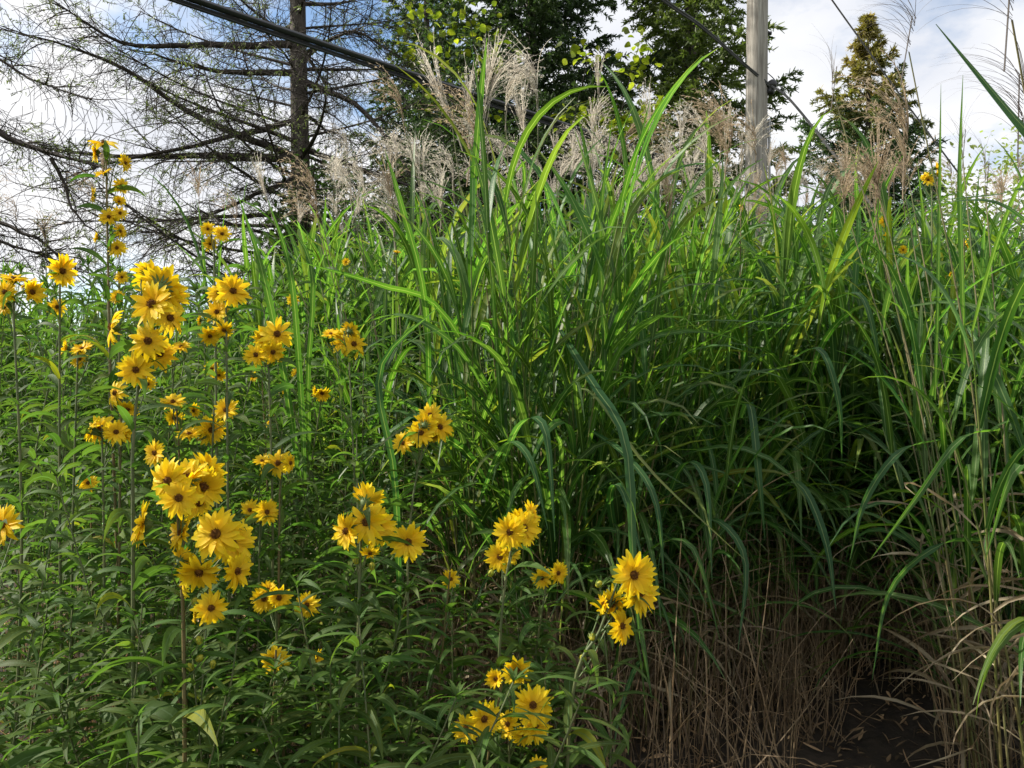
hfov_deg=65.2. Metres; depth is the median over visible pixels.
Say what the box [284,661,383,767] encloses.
sunflower plant
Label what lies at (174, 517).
sunflower plant
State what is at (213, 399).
sunflower plant
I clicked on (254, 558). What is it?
sunflower plant
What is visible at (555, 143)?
silver grass clump
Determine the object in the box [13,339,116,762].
sunflower plant
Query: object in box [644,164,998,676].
silver grass clump
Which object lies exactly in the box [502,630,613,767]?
sunflower plant
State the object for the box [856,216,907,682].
sunflower plant
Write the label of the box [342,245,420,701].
sunflower plant
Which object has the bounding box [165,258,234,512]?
sunflower plant
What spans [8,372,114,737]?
sunflower plant
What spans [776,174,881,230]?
silver grass clump
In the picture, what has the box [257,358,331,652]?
sunflower plant
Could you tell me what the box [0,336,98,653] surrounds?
sunflower plant
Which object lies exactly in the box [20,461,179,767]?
sunflower plant
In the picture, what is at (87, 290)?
shrub
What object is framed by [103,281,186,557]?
sunflower plant
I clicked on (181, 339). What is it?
sunflower plant
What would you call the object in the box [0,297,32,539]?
sunflower plant
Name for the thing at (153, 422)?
sunflower plant
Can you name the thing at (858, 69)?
spruce tree
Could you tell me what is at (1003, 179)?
silver grass clump
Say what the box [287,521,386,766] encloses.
sunflower plant
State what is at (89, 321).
silver grass clump
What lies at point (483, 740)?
sunflower plant
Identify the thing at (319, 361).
sunflower plant
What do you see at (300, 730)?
sunflower plant
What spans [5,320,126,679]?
sunflower plant
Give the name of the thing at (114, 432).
sunflower plant
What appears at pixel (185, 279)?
sunflower plant
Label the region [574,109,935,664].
silver grass clump
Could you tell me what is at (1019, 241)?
silver grass clump
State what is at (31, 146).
bare tree
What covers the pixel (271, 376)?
sunflower plant
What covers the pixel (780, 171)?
silver grass clump
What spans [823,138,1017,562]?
silver grass clump
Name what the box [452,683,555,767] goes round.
sunflower plant
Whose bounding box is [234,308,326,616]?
sunflower plant
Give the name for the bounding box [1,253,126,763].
sunflower plant
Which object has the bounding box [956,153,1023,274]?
silver grass clump
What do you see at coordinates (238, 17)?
telephone cable
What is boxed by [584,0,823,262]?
spruce tree
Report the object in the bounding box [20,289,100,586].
sunflower plant
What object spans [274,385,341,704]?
sunflower plant
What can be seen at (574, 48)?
climbing vine
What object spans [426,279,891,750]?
silver grass clump
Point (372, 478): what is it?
sunflower plant
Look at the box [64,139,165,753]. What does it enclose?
sunflower plant
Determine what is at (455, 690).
sunflower plant
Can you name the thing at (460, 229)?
silver grass clump
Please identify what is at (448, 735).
sunflower plant
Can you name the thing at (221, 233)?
sunflower plant
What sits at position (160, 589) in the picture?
sunflower plant
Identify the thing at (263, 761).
sunflower plant
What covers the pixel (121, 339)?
sunflower plant
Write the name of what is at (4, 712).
sunflower plant
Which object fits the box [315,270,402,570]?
sunflower plant
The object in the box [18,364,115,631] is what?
sunflower plant
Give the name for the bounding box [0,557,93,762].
sunflower plant
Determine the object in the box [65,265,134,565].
sunflower plant
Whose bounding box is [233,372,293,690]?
sunflower plant
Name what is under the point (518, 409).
silver grass clump
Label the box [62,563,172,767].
sunflower plant
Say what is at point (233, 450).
sunflower plant
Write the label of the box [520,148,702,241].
shrub
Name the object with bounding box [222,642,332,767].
sunflower plant
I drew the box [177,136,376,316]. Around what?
shrub
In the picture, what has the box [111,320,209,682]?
sunflower plant
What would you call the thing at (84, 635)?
sunflower plant
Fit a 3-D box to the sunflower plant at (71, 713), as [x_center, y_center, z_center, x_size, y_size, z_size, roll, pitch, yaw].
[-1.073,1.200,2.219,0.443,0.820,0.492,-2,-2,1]
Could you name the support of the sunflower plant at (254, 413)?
on the ground
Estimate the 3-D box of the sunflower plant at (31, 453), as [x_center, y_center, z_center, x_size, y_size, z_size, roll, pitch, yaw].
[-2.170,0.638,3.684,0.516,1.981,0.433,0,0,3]
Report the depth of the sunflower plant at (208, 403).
3.50 m
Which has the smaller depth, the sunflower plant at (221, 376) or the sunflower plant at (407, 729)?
the sunflower plant at (407, 729)
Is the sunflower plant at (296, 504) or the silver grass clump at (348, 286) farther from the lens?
the silver grass clump at (348, 286)
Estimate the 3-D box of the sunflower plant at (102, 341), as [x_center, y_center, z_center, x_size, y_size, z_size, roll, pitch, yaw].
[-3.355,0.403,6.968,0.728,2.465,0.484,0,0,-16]
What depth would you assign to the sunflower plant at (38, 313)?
6.01 m
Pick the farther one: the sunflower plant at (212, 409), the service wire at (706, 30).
the service wire at (706, 30)
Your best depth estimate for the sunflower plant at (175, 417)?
2.70 m
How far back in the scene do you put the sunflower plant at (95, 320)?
4.74 m
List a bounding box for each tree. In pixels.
[0,0,498,411]
[0,17,162,301]
[331,0,505,245]
[360,0,702,279]
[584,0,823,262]
[788,10,949,257]
[892,161,1007,242]
[908,126,1023,253]
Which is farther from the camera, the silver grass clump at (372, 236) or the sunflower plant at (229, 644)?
the silver grass clump at (372, 236)
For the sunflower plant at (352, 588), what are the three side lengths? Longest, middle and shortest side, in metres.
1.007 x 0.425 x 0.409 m
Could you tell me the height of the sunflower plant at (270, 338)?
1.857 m
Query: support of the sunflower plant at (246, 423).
on the ground
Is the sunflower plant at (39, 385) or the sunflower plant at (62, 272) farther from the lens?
the sunflower plant at (39, 385)
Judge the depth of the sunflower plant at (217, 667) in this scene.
2.67 m
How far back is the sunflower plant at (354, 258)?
5.30 m
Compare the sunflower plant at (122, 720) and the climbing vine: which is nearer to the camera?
the sunflower plant at (122, 720)
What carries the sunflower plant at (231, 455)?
on the ground
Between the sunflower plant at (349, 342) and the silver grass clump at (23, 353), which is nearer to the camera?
the sunflower plant at (349, 342)
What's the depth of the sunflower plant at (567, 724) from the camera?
1.87 m
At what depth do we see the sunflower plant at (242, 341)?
6.58 m
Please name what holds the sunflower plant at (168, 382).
on the ground
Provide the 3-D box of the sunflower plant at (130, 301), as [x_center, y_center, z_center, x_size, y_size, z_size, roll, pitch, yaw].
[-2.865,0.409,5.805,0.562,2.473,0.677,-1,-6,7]
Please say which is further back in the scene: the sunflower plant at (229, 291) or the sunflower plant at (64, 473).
the sunflower plant at (64, 473)
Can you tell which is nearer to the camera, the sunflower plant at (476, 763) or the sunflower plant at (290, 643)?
the sunflower plant at (476, 763)
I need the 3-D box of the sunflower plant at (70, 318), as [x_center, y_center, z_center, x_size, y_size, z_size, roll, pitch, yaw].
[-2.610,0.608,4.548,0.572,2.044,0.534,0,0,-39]
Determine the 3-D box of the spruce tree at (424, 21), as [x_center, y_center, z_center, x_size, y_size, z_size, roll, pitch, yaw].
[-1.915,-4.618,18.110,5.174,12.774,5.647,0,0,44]
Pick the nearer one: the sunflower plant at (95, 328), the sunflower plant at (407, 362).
the sunflower plant at (407, 362)
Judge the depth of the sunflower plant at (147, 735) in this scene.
2.02 m
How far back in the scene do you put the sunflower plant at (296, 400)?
3.83 m
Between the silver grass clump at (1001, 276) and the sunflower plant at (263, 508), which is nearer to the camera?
the sunflower plant at (263, 508)
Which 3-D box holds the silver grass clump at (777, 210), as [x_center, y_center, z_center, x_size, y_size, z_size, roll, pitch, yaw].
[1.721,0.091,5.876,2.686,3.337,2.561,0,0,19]
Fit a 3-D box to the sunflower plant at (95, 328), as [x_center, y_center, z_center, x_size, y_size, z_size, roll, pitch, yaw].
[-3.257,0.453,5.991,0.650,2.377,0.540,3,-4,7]
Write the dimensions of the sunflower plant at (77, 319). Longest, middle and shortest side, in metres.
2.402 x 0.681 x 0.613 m
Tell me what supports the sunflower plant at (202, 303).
on the ground
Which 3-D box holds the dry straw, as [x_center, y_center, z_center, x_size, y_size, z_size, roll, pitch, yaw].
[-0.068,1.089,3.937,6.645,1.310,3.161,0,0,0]
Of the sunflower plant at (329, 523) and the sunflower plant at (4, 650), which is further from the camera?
the sunflower plant at (329, 523)
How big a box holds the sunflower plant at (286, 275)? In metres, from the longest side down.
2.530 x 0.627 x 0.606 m
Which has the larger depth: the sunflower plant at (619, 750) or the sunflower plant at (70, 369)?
the sunflower plant at (70, 369)
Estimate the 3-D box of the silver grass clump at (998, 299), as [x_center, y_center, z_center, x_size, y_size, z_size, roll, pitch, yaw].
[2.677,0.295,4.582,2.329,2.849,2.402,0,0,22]
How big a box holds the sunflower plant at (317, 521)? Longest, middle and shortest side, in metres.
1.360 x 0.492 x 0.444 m
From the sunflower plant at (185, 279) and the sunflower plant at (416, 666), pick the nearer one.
the sunflower plant at (416, 666)
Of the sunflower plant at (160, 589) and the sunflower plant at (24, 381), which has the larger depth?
the sunflower plant at (24, 381)
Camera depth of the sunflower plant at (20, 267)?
7.11 m
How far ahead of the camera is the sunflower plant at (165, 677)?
2.87 m
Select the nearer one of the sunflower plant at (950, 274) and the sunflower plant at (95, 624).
the sunflower plant at (95, 624)
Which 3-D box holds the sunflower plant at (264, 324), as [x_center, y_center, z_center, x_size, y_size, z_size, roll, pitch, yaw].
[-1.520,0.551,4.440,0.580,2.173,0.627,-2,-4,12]
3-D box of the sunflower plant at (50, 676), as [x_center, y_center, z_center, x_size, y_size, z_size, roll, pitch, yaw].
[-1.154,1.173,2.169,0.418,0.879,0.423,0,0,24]
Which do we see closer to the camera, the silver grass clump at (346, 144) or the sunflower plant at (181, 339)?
the sunflower plant at (181, 339)
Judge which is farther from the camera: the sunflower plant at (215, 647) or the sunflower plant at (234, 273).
the sunflower plant at (234, 273)
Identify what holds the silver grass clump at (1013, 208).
on the ground
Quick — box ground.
[0,495,1023,767]
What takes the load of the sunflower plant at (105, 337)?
on the ground
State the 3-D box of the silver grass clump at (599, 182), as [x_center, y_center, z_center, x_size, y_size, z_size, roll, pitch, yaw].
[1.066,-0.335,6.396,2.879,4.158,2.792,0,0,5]
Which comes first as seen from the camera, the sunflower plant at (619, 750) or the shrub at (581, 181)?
the sunflower plant at (619, 750)
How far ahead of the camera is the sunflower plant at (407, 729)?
2.23 m
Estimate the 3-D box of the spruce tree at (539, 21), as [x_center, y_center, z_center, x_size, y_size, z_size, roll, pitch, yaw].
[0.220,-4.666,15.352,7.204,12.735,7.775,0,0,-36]
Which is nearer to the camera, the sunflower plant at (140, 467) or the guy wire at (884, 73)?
the sunflower plant at (140, 467)
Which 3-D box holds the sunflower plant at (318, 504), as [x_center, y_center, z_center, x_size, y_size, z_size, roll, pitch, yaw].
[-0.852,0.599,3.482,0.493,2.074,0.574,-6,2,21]
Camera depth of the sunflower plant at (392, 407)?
3.61 m
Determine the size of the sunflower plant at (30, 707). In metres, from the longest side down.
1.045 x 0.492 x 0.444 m
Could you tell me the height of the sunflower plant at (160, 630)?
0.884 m
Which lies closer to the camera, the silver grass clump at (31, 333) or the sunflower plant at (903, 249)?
the sunflower plant at (903, 249)
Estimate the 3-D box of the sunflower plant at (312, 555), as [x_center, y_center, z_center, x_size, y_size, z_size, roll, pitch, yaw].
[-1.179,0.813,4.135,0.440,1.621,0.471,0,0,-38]
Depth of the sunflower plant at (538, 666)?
2.25 m
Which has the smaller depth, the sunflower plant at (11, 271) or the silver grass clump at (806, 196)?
the sunflower plant at (11, 271)
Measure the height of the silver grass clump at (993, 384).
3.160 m
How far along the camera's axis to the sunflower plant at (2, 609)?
2.79 m
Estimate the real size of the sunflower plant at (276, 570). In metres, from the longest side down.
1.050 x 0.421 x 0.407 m
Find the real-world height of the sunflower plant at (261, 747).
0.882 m
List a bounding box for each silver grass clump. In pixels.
[0,139,251,551]
[0,168,157,556]
[0,183,84,548]
[2,304,54,475]
[3,310,106,493]
[41,290,196,523]
[116,156,285,548]
[137,166,548,608]
[161,320,261,522]
[174,125,462,595]
[234,186,425,486]
[236,122,613,685]
[238,27,827,767]
[243,179,579,604]
[247,125,589,575]
[281,153,530,547]
[325,121,390,304]
[371,98,701,295]
[374,177,562,257]
[404,127,638,578]
[411,160,732,577]
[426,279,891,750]
[436,78,871,695]
[468,117,795,616]
[476,77,777,446]
[482,148,663,249]
[500,89,687,279]
[506,191,938,714]
[554,120,761,263]
[565,171,839,283]
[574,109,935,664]
[614,114,897,430]
[639,138,929,636]
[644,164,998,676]
[685,143,868,276]
[689,0,1023,767]
[694,114,1019,663]
[699,152,996,573]
[731,156,999,626]
[751,136,844,229]
[751,163,1011,273]
[770,178,1023,314]
[770,194,1023,665]
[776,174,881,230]
[798,206,1023,708]
[801,184,1023,690]
[821,140,1023,320]
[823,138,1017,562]
[836,204,1023,721]
[847,162,1021,278]
[860,152,952,240]
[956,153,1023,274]
[980,159,1023,246]
[1000,193,1021,240]
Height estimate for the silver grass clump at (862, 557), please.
3.276 m
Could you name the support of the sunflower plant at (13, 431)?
on the ground
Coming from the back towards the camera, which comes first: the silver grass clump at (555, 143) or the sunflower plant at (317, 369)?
the silver grass clump at (555, 143)
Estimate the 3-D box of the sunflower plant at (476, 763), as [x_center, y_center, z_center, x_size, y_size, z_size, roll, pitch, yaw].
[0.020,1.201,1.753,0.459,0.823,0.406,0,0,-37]
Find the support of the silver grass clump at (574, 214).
on the ground
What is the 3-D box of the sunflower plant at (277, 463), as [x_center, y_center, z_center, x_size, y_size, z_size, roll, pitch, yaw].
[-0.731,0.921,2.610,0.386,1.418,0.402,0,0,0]
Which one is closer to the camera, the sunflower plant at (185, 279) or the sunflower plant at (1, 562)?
the sunflower plant at (1, 562)
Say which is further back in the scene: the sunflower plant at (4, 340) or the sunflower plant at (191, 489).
the sunflower plant at (4, 340)
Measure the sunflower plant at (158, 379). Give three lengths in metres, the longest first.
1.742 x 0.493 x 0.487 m
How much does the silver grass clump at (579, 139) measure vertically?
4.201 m
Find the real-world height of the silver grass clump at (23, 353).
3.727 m
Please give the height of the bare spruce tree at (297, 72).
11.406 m
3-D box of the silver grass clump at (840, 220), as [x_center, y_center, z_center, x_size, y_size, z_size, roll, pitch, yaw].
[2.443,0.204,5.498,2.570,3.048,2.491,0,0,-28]
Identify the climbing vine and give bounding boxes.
[371,0,670,222]
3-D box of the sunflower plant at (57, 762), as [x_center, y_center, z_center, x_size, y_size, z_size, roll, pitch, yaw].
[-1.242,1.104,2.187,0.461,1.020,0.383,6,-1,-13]
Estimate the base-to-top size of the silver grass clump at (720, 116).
3.410 m
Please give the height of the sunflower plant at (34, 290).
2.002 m
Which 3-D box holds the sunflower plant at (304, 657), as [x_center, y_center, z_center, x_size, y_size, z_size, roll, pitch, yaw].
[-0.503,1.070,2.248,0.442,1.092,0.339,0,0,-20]
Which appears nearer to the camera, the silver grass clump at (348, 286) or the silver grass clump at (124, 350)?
the silver grass clump at (348, 286)
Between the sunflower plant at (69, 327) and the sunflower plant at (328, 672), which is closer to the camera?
the sunflower plant at (328, 672)
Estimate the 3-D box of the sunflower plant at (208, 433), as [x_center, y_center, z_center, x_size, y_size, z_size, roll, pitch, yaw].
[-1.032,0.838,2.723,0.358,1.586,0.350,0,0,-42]
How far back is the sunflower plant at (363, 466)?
2.88 m
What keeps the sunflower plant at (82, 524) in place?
on the ground
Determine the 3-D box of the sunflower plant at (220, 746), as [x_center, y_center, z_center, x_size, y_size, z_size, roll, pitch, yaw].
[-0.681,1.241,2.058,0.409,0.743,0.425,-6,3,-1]
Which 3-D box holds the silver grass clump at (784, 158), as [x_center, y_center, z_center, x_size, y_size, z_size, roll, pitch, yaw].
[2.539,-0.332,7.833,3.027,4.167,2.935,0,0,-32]
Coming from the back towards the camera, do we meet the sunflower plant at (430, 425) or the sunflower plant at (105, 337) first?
the sunflower plant at (105, 337)
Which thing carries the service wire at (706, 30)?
attached to the utility pole
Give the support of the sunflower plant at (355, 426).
on the ground
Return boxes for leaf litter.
[0,564,1023,767]
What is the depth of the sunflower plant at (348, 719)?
2.27 m
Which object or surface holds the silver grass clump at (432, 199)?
on the ground
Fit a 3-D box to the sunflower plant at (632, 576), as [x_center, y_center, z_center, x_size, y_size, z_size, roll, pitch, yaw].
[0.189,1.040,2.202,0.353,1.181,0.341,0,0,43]
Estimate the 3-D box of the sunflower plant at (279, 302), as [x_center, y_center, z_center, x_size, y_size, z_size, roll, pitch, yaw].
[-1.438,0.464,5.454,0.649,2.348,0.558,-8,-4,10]
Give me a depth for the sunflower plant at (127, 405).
2.70 m
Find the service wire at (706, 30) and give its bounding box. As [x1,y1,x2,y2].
[661,0,770,86]
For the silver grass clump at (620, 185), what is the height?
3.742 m
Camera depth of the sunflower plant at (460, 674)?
2.60 m
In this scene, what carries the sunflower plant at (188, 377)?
on the ground
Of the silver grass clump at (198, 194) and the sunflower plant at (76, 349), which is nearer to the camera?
the sunflower plant at (76, 349)
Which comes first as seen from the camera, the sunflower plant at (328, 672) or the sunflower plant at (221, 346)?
the sunflower plant at (328, 672)
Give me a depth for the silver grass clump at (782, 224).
6.74 m
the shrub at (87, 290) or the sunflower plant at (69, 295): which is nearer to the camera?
the sunflower plant at (69, 295)
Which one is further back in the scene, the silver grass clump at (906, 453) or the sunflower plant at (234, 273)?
the sunflower plant at (234, 273)
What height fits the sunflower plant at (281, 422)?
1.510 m
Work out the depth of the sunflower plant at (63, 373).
3.53 m
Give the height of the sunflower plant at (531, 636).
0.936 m
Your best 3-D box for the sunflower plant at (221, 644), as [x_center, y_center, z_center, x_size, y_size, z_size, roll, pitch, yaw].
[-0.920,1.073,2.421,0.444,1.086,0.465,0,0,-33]
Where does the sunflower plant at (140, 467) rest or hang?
on the ground
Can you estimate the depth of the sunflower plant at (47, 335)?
4.42 m
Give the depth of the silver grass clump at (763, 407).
4.03 m
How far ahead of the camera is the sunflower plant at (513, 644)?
2.60 m
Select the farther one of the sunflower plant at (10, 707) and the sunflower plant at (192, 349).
the sunflower plant at (192, 349)
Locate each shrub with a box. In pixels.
[7,259,194,364]
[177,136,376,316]
[281,122,445,278]
[436,162,610,248]
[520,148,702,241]
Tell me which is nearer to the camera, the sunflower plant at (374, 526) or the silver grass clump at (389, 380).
the sunflower plant at (374, 526)
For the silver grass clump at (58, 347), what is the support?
on the ground
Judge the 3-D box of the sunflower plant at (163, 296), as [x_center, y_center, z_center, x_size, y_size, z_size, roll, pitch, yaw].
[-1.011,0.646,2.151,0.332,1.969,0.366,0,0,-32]
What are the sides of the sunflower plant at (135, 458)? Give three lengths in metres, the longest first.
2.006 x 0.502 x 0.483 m
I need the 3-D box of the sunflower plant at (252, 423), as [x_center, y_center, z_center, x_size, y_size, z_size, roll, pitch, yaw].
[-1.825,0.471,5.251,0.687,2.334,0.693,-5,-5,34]
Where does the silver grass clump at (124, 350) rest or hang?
on the ground
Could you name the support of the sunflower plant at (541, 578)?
on the ground
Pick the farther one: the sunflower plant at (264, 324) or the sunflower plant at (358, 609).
the sunflower plant at (264, 324)
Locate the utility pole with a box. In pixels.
[743,0,776,247]
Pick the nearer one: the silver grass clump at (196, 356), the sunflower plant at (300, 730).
the sunflower plant at (300, 730)
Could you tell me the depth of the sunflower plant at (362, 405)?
3.47 m
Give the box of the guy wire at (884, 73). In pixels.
[831,0,956,171]
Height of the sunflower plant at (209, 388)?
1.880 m
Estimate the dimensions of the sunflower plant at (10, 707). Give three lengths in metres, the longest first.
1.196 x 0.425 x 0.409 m
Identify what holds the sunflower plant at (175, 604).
on the ground
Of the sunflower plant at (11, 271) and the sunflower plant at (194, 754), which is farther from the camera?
the sunflower plant at (11, 271)
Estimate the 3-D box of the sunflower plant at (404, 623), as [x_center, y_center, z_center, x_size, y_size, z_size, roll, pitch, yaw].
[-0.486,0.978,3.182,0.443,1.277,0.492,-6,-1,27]
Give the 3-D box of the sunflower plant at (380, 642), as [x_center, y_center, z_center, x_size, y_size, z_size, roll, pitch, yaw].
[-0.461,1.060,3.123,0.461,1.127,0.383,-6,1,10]
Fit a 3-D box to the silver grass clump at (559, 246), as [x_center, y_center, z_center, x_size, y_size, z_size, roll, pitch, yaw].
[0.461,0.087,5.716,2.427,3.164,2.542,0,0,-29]
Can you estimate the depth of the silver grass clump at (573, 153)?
8.34 m
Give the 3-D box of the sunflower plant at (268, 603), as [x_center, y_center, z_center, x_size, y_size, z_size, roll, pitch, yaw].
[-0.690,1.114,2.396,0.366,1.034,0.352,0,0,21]
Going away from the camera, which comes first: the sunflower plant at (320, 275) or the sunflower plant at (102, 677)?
the sunflower plant at (102, 677)
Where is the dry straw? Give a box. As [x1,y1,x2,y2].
[0,498,1023,767]
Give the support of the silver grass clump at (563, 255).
on the ground
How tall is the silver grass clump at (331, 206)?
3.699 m
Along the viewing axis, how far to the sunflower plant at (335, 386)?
4.91 m
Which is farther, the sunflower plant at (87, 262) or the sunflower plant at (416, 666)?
the sunflower plant at (87, 262)
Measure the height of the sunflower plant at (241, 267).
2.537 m
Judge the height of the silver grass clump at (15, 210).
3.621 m
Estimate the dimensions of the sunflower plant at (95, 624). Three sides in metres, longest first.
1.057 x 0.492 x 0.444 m
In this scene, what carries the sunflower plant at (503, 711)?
on the ground
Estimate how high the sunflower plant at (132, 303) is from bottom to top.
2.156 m
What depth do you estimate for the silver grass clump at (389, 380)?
4.42 m
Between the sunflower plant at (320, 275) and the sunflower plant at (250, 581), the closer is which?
the sunflower plant at (250, 581)
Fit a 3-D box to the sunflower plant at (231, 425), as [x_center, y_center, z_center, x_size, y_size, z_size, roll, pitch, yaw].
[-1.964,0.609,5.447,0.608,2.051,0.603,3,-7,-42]
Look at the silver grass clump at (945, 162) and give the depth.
9.32 m
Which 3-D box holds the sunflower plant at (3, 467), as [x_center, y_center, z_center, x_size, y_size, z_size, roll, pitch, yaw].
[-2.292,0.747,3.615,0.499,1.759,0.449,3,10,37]
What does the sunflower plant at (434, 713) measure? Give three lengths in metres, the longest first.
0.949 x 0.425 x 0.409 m
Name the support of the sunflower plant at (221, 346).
on the ground
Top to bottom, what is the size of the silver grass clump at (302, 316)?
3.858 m
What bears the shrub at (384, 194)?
on the ground
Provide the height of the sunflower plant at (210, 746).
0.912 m
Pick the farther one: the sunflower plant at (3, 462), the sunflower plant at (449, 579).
the sunflower plant at (3, 462)
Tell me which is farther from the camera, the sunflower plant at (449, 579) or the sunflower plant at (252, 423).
the sunflower plant at (252, 423)
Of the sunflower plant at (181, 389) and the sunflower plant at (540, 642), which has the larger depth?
the sunflower plant at (181, 389)
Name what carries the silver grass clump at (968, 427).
on the ground
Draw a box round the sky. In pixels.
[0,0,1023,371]
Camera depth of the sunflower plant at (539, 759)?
2.08 m
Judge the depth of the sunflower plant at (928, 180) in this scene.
3.88 m
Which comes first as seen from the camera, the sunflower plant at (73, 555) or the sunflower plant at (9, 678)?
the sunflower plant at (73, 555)
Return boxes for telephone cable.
[167,0,744,186]
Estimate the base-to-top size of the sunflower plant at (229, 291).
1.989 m
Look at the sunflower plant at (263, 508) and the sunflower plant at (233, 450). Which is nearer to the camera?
the sunflower plant at (263, 508)
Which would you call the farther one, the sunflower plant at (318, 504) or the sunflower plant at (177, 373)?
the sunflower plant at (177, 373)
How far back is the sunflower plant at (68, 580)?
3.10 m
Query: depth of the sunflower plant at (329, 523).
5.03 m
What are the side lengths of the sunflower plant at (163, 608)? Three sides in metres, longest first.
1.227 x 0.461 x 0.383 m
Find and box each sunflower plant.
[0,261,38,551]
[0,262,56,565]
[0,263,20,493]
[0,272,72,760]
[0,274,88,591]
[0,291,99,655]
[0,295,98,553]
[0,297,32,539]
[0,300,56,507]
[0,303,98,609]
[0,309,94,665]
[0,313,45,604]
[0,317,100,708]
[0,331,42,671]
[0,334,78,566]
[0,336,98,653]
[0,404,54,683]
[0,412,97,724]
[0,442,31,625]
[0,504,80,767]
[0,520,93,767]
[0,548,46,766]
[0,549,45,760]
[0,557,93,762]
[0,581,46,733]
[0,583,28,748]
[0,588,100,767]
[0,590,130,767]
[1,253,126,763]
[1,343,18,480]
[1,664,122,767]
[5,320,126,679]
[7,312,96,664]
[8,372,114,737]
[9,321,143,604]
[10,494,111,759]
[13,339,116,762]
[13,680,162,767]
[17,293,83,591]
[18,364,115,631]
[19,546,124,766]
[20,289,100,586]
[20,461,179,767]
[23,289,107,576]
[23,355,126,722]
[30,286,107,542]
[41,295,103,497]
[44,494,170,760]
[45,586,215,767]
[46,415,162,761]
[53,381,163,764]
[56,266,146,592]
[56,475,124,758]
[60,587,206,767]
[62,254,143,507]
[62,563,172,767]
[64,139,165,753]
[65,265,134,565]
[71,250,152,525]
[73,622,165,764]
[75,278,155,541]
[76,259,201,767]
[76,271,169,723]
[77,302,159,656]
[77,698,198,767]
[79,298,157,584]
[79,317,173,636]
[85,291,152,519]
[85,438,263,767]
[88,604,253,766]
[89,352,180,667]
[91,468,227,767]
[93,368,174,662]
[94,532,161,679]
[96,374,189,637]
[98,308,208,691]
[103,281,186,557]
[109,299,189,599]
[109,342,236,690]
[110,564,193,756]
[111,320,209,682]
[115,270,185,554]
[126,273,218,601]
[126,501,236,744]
[130,393,232,763]
[133,366,254,697]
[135,555,269,767]
[135,643,254,767]
[136,501,220,703]
[139,292,208,624]
[140,425,238,761]
[143,556,271,764]
[146,317,203,564]
[149,398,245,758]
[149,680,276,767]
[153,277,229,560]
[153,295,217,540]
[153,311,251,621]
[153,564,257,758]
[154,276,233,589]
[155,610,291,767]
[159,303,253,729]
[160,518,251,745]
[161,273,288,767]
[162,666,319,767]
[163,277,258,555]
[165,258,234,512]
[166,222,257,679]
[170,355,252,608]
[178,538,295,767]
[185,290,255,584]
[189,653,302,767]
[190,377,280,650]
[192,286,276,549]
[193,271,263,521]
[193,344,285,724]
[193,362,254,731]
[195,323,239,510]
[195,345,265,548]
[201,579,347,767]
[202,465,309,767]
[204,733,257,767]
[207,307,285,579]
[211,499,317,755]
[218,260,270,538]
[219,297,291,617]
[219,699,327,767]
[222,316,325,749]
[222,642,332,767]
[225,273,286,509]
[227,449,335,764]
[227,573,308,747]
[229,276,325,607]
[230,580,347,765]
[233,262,304,505]
[233,285,328,602]
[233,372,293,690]
[233,528,313,732]
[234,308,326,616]
[234,337,336,631]
[235,415,320,723]
[237,290,384,738]
[240,386,315,621]
[241,273,309,577]
[242,342,366,704]
[244,294,316,712]
[250,570,384,767]
[254,300,339,681]
[257,261,351,622]
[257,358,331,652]
[259,278,336,587]
[262,540,384,767]
[267,639,387,767]
[270,457,375,733]
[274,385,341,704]
[278,481,428,767]
[280,320,392,722]
[281,549,352,762]
[284,305,370,630]
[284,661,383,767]
[285,321,360,569]
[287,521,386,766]
[291,413,407,767]
[291,671,427,767]
[295,266,389,575]
[302,600,427,767]
[304,321,395,743]
[304,573,444,767]
[306,476,435,737]
[308,300,384,647]
[314,549,418,759]
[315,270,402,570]
[316,325,419,727]
[317,368,392,650]
[325,324,431,692]
[328,247,401,494]
[334,459,432,757]
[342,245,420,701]
[344,546,450,741]
[344,598,469,762]
[366,685,459,763]
[369,402,457,763]
[371,679,508,767]
[374,354,444,702]
[382,579,487,765]
[395,599,507,764]
[398,569,485,762]
[405,633,501,767]
[419,664,558,767]
[423,680,515,767]
[441,499,549,767]
[448,655,548,767]
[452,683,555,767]
[467,748,499,767]
[468,600,586,767]
[471,583,576,767]
[479,578,582,767]
[483,656,627,767]
[484,559,593,763]
[486,596,632,767]
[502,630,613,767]
[514,657,612,767]
[518,549,659,767]
[530,753,577,767]
[551,575,662,767]
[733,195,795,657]
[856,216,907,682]
[895,162,960,715]
[925,238,1009,687]
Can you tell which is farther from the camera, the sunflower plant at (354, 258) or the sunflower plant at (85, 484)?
the sunflower plant at (354, 258)
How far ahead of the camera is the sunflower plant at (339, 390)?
3.75 m
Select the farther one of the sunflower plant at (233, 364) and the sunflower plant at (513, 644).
the sunflower plant at (233, 364)
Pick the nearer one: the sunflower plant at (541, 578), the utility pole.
the sunflower plant at (541, 578)
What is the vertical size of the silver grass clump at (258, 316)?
3.207 m
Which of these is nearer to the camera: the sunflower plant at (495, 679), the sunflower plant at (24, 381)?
the sunflower plant at (495, 679)
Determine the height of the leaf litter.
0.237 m
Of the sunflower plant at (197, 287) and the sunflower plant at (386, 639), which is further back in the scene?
the sunflower plant at (197, 287)
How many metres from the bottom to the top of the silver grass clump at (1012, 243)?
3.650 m
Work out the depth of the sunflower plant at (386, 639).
2.09 m
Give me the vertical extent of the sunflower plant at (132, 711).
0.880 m
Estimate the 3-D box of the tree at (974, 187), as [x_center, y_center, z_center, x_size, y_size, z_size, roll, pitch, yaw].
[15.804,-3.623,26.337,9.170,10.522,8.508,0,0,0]

